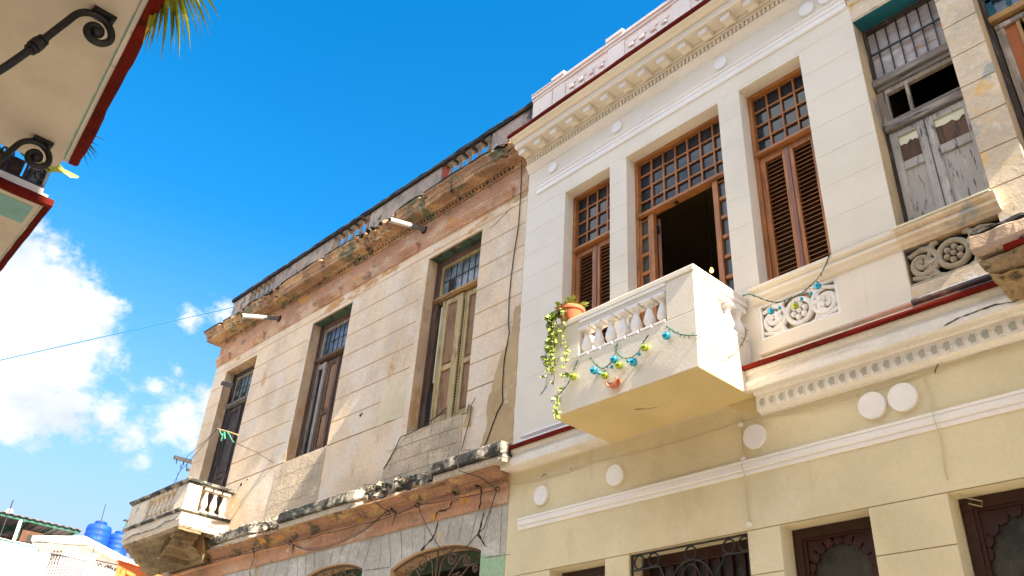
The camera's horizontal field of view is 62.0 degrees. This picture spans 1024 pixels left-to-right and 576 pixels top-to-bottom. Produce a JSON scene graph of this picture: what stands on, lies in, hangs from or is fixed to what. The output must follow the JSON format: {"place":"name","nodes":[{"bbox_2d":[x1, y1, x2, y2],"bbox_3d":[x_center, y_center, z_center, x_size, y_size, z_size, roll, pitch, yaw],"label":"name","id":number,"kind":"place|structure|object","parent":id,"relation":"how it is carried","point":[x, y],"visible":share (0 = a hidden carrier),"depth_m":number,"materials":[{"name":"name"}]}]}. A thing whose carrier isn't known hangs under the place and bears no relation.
{"place":"outdoors","nodes":[
{"label":"outdoors","id":0,"kind":"place"},
{"bbox_2d":[0,0,163,271],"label":"balcony house","id":1,"kind":"structure","parent":0,"point":[65,66],"depth_m":5.06,"materials":[{"name":"paint"}]},
{"bbox_2d":[0,147,78,177],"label":"broad leaf plant","id":2,"kind":"object","parent":1,"relation":"attached to","point":[58,168],"visible":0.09,"depth_m":5.85,"materials":[{"name":"yellow plant"}]},
{"bbox_2d":[84,136,103,164],"bbox_3d":[-2.936,-1.024,5.679,0.399,0.358,0.209,28,-39,-34],"label":"spiky plant","id":3,"kind":"object","parent":1,"relation":"on","point":[92,148],"visible":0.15,"depth_m":5.75,"materials":[{"name":"green plant"}]},
{"bbox_2d":[142,0,218,58],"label":"palm plant","id":4,"kind":"object","parent":1,"relation":"on","point":[164,11],"visible":0.94,"depth_m":4.56,"materials":[{"name":"green plant"}]},
{"bbox_2d":[0,0,666,560],"label":"sky","id":5,"kind":"structure","parent":0,"point":[219,164],"materials":[{"name":"blue"}]},
{"bbox_2d":[500,0,1023,575],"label":"cream house","id":6,"kind":"structure","parent":0,"point":[650,132],"depth_m":8.36,"materials":[{"name":"beige paint"}]},
{"bbox_2d":[540,295,588,418],"bbox_3d":[0.564,0.767,8.947,0.420,1.423,0.476,28,-39,-34],"label":"potted plant","id":7,"kind":"object","parent":6,"relation":"on","point":[568,309],"visible":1,"depth_m":9.06,"materials":[{"name":"green plant"}]},
{"bbox_2d":[551,360,577,401],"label":"string lights","id":8,"kind":"object","parent":6,"relation":"hanging from","point":[568,381],"visible":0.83,"depth_m":8.69,"materials":[{"name":"green plastic"}]},
{"bbox_2d":[569,372,576,379],"bbox_3d":[0.618,0.883,8.617,0.077,0.105,0.078,28,-39,-34],"label":"bauble","id":9,"kind":"object","parent":6,"relation":"hanging from","point":[573,376],"visible":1,"depth_m":8.58,"materials":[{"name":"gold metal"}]},
{"bbox_2d":[562,566,604,575],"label":"carved window","id":10,"kind":"structure","parent":6,"relation":"in","point":[597,571],"depth_m":8.88,"materials":[{"name":"brown wood"}]},
{"bbox_2d":[571,177,609,342],"bbox_3d":[1.062,-0.230,10.800,0.115,2.683,0.806,28,-39,-34],"label":"window","id":11,"kind":"structure","parent":6,"relation":"in","point":[591,208],"depth_m":11.08,"materials":[{"name":"brown wood"}]},
{"bbox_2d":[590,366,597,374],"bbox_3d":[0.808,0.803,8.422,0.079,0.108,0.080,28,-39,-34],"label":"bauble","id":12,"kind":"object","parent":6,"relation":"hanging from","point":[593,370],"visible":1,"depth_m":8.39,"materials":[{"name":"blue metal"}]},
{"bbox_2d":[601,371,608,378],"bbox_3d":[0.900,0.836,8.277,0.077,0.105,0.078,28,-39,-34],"label":"bauble","id":13,"kind":"object","parent":6,"relation":"hanging from","point":[604,374],"visible":1,"depth_m":8.24,"materials":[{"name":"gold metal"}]},
{"bbox_2d":[610,355,617,363],"bbox_3d":[0.990,0.682,8.267,0.079,0.108,0.080,28,-39,-34],"label":"bauble","id":14,"kind":"object","parent":6,"relation":"hanging from","point":[613,359],"visible":1,"depth_m":8.23,"materials":[{"name":"blue metal"}]},
{"bbox_2d":[589,335,648,369],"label":"string lights","id":15,"kind":"object","parent":6,"relation":"hanging from","point":[618,355],"visible":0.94,"depth_m":8.32,"materials":[{"name":"green plastic"}]},
{"bbox_2d":[615,360,622,368],"bbox_3d":[1.027,0.729,8.185,0.077,0.105,0.078,28,-39,-34],"label":"bauble","id":16,"kind":"object","parent":6,"relation":"hanging from","point":[618,364],"visible":1,"depth_m":8.15,"materials":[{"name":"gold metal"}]},
{"bbox_2d":[629,357,636,365],"bbox_3d":[1.146,0.687,8.057,0.079,0.108,0.080,28,-39,-34],"label":"bauble","id":17,"kind":"object","parent":6,"relation":"hanging from","point":[632,361],"visible":1,"depth_m":8.02,"materials":[{"name":"blue metal"}]},
{"bbox_2d":[641,341,648,350],"bbox_3d":[1.249,0.547,8.021,0.077,0.105,0.078,28,-39,-34],"label":"bauble","id":18,"kind":"object","parent":6,"relation":"hanging from","point":[644,346],"visible":1,"depth_m":7.99,"materials":[{"name":"gold metal"}]},
{"bbox_2d":[662,331,670,339],"bbox_3d":[1.425,0.428,7.871,0.079,0.108,0.080,28,-39,-34],"label":"bauble","id":19,"kind":"object","parent":6,"relation":"hanging from","point":[666,335],"visible":1,"depth_m":7.84,"materials":[{"name":"blue metal"}]},
{"bbox_2d":[666,326,696,337],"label":"string lights","id":20,"kind":"object","parent":6,"relation":"attached to","point":[678,333],"visible":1,"depth_m":7.80,"materials":[{"name":"green plastic"}]},
{"bbox_2d":[635,115,733,327],"bbox_3d":[2.129,-0.319,9.864,0.573,3.383,1.468,28,-39,-34],"label":"balcony door","id":21,"kind":"structure","parent":6,"relation":"in","point":[691,164],"depth_m":10.26,"materials":[{"name":"brown wood"}]},
{"bbox_2d":[631,534,750,575],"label":"grilled window","id":22,"kind":"structure","parent":6,"relation":"in","point":[732,558],"depth_m":7.89,"materials":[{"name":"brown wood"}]},
{"bbox_2d":[705,190,713,272],"bbox_3d":[2.433,-1.003,10.635,0.048,1.932,0.048,28,-39,-34],"label":"hanging lamp","id":23,"kind":"object","parent":6,"relation":"hanging from","point":[711,270],"visible":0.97,"depth_m":10.34,"materials":[{"name":"white"}]},
{"bbox_2d":[695,327,747,359],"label":"string lights","id":24,"kind":"object","parent":6,"relation":"attached to","point":[720,355],"visible":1,"depth_m":7.79,"materials":[{"name":"green plastic"}]},
{"bbox_2d":[513,341,1023,520],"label":"wall cable","id":25,"kind":"object","parent":6,"relation":"attached to","point":[816,406],"depth_m":7.26,"materials":[{"name":"rubber"}]},
{"bbox_2d":[742,254,829,302],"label":"string lights","id":26,"kind":"object","parent":6,"relation":"attached to","point":[798,294],"visible":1,"depth_m":7.98,"materials":[{"name":"green plastic"}]},
{"bbox_2d":[768,307,774,314],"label":"bauble","id":27,"kind":"object","parent":26,"relation":"hanging from","point":[771,310],"visible":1,"depth_m":8.10,"materials":[{"name":"blue metal"}]},
{"bbox_2d":[814,282,821,289],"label":"bauble","id":28,"kind":"object","parent":26,"relation":"hanging from","point":[817,285],"visible":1,"depth_m":7.82,"materials":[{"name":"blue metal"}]},
{"bbox_2d":[747,67,831,279],"bbox_3d":[2.940,-1.202,9.002,0.115,2.683,0.776,28,-39,-34],"label":"window","id":29,"kind":"structure","parent":6,"relation":"in","point":[779,121],"depth_m":9.04,"materials":[{"name":"brown wood"}]},
{"bbox_2d":[792,302,798,308],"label":"bauble","id":30,"kind":"object","parent":6,"relation":"hanging from","point":[795,305],"visible":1,"depth_m":7.92,"materials":[{"name":"gold metal"}]},
{"bbox_2d":[792,516,878,575],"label":"carved window","id":31,"kind":"structure","parent":6,"relation":"in","point":[844,548],"depth_m":7.03,"materials":[{"name":"brown wood"}]},
{"bbox_2d":[846,0,1023,307],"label":"weathered house","id":32,"kind":"structure","parent":6,"relation":"on","point":[944,80],"depth_m":7.68,"materials":[{"name":"beige paint"}]},
{"bbox_2d":[862,0,989,222],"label":"window","id":33,"kind":"structure","parent":32,"relation":"in","point":[931,146],"depth_m":8.05,"materials":[{"name":"grey wood"}]},
{"bbox_2d":[978,0,1023,136],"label":"balcony door","id":34,"kind":"structure","parent":32,"relation":"in","point":[1003,19],"depth_m":7.71,"materials":[{"name":"brown wood"}]},
{"bbox_2d":[958,488,1023,575],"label":"carved window","id":35,"kind":"structure","parent":6,"relation":"in","point":[994,531],"depth_m":6.18,"materials":[{"name":"brown wood"}]},
{"label":"ground","id":36,"kind":"structure","parent":0,"visible":0},
{"bbox_2d":[0,538,40,551],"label":"house","id":37,"kind":"structure","parent":36,"relation":"on","point":[25,546],"depth_m":28.22,"materials":[{"name":"white paint"}]},
{"bbox_2d":[0,511,82,543],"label":"brown shack","id":38,"kind":"structure","parent":36,"relation":"on","point":[18,527],"depth_m":36.37,"materials":[{"name":"wood"}]},
{"bbox_2d":[26,534,32,543],"bbox_3d":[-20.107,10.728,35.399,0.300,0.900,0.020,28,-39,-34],"label":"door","id":39,"kind":"structure","parent":38,"relation":"in","point":[29,537],"depth_m":35.51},
{"bbox_2d":[0,536,136,575],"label":"white house","id":40,"kind":"structure","parent":36,"relation":"on","point":[53,559],"depth_m":32.64,"materials":[{"name":"paint"}]},
{"bbox_2d":[0,500,13,535],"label":"antenna pole","id":41,"kind":"object","parent":40,"relation":"attached to","point":[6,518],"visible":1,"depth_m":26.21,"materials":[{"name":"metal"}]},
{"bbox_2d":[1,539,86,545],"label":"wires","id":42,"kind":"object","parent":40,"relation":"attached to","point":[40,542],"visible":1,"depth_m":26.61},
{"bbox_2d":[84,521,111,546],"bbox_3d":[-17.312,10.397,35.504,1.000,1.300,1.000,28,-39,-34],"label":"water tank","id":43,"kind":"object","parent":40,"relation":"on","point":[104,533],"visible":0.64,"depth_m":35.27,"materials":[{"name":"blue plastic"}]},
{"bbox_2d":[92,503,105,552],"bbox_3d":[-15.959,10.229,32.296,0.256,4.202,0.038,-8,-34,19],"label":"antenna pole","id":44,"kind":"object","parent":40,"relation":"on","point":[99,528],"visible":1,"depth_m":32.90,"materials":[{"name":"metal"}]},
{"bbox_2d":[107,531,125,556],"bbox_3d":[-16.838,10.987,36.298,0.938,1.180,0.938,28,-39,-34],"label":"water tank","id":45,"kind":"object","parent":40,"relation":"on","point":[114,542],"visible":0.4,"depth_m":35.98,"materials":[{"name":"blue plastic"}]},
{"bbox_2d":[115,560,161,575],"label":"orange house","id":46,"kind":"structure","parent":36,"relation":"on","point":[126,569],"depth_m":25.36,"materials":[{"name":"orange paint"}]},
{"bbox_2d":[121,101,532,575],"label":"crumbling house","id":47,"kind":"structure","parent":36,"relation":"on","point":[374,353],"depth_m":13.44,"materials":[{"name":"concrete"}]},
{"bbox_2d":[0,307,232,360],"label":"blue cable","id":48,"kind":"object","parent":47,"relation":"attached to","point":[114,334],"visible":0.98,"depth_m":18.93,"materials":[{"name":"rubber"}]},
{"bbox_2d":[173,455,191,470],"bbox_3d":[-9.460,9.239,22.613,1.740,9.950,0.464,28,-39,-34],"label":"antenna","id":49,"kind":"object","parent":47,"relation":"attached to","point":[178,458],"visible":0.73,"depth_m":24.55,"materials":[{"name":"grey metal"}]},
{"bbox_2d":[173,429,216,483],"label":"thin wires","id":50,"kind":"object","parent":47,"relation":"attached to","point":[191,458],"visible":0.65,"depth_m":16.81,"materials":[{"name":"black metal"}]},
{"bbox_2d":[217,428,237,435],"bbox_3d":[-5.328,2.686,15.922,0.039,0.376,0.950,30,-40,-35],"label":"wooden stick","id":51,"kind":"object","parent":47,"relation":"attached to","point":[228,431],"visible":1,"depth_m":15.83,"materials":[{"name":"brown wood"}]},
{"bbox_2d":[219,429,233,442],"bbox_3d":[-5.321,2.739,15.823,0.712,0.435,0.070,-24,-41,38],"label":"green rag","id":52,"kind":"object","parent":51,"relation":"attached to","point":[223,435],"visible":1,"depth_m":15.82,"materials":[{"name":"green fabric"}]},
{"bbox_2d":[204,365,254,515],"bbox_3d":[-5.456,3.084,16.633,0.150,3.414,1.234,30,-40,-35],"label":"window","id":53,"kind":"structure","parent":47,"relation":"in","point":[224,451],"depth_m":16.96,"materials":[{"name":"brown wood"}]},
{"bbox_2d":[295,313,350,457],"bbox_3d":[-3.150,1.676,14.782,0.150,2.677,1.244,30,-40,-35],"label":"window","id":54,"kind":"structure","parent":47,"relation":"in","point":[315,428],"depth_m":14.90,"materials":[{"name":"brown wood"}]},
{"bbox_2d":[229,449,499,555],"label":"tangled wires","id":55,"kind":"object","parent":47,"relation":"attached to","point":[419,504],"visible":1,"depth_m":11.46,"materials":[{"name":"black rubber"}]},
{"bbox_2d":[417,242,480,428],"bbox_3d":[-0.813,0.678,12.606,0.150,2.974,1.249,30,-40,-35],"label":"window","id":56,"kind":"structure","parent":47,"relation":"in","point":[447,363],"depth_m":12.66,"materials":[{"name":"brown wood"}]},
{"bbox_2d":[484,160,521,445],"bbox_3d":[-0.113,0.067,11.729,0.052,4.593,0.402,30,-40,-35],"label":"wall cable","id":57,"kind":"object","parent":47,"relation":"attached to","point":[508,307],"depth_m":11.52,"materials":[{"name":"black rubber"}]}
]}

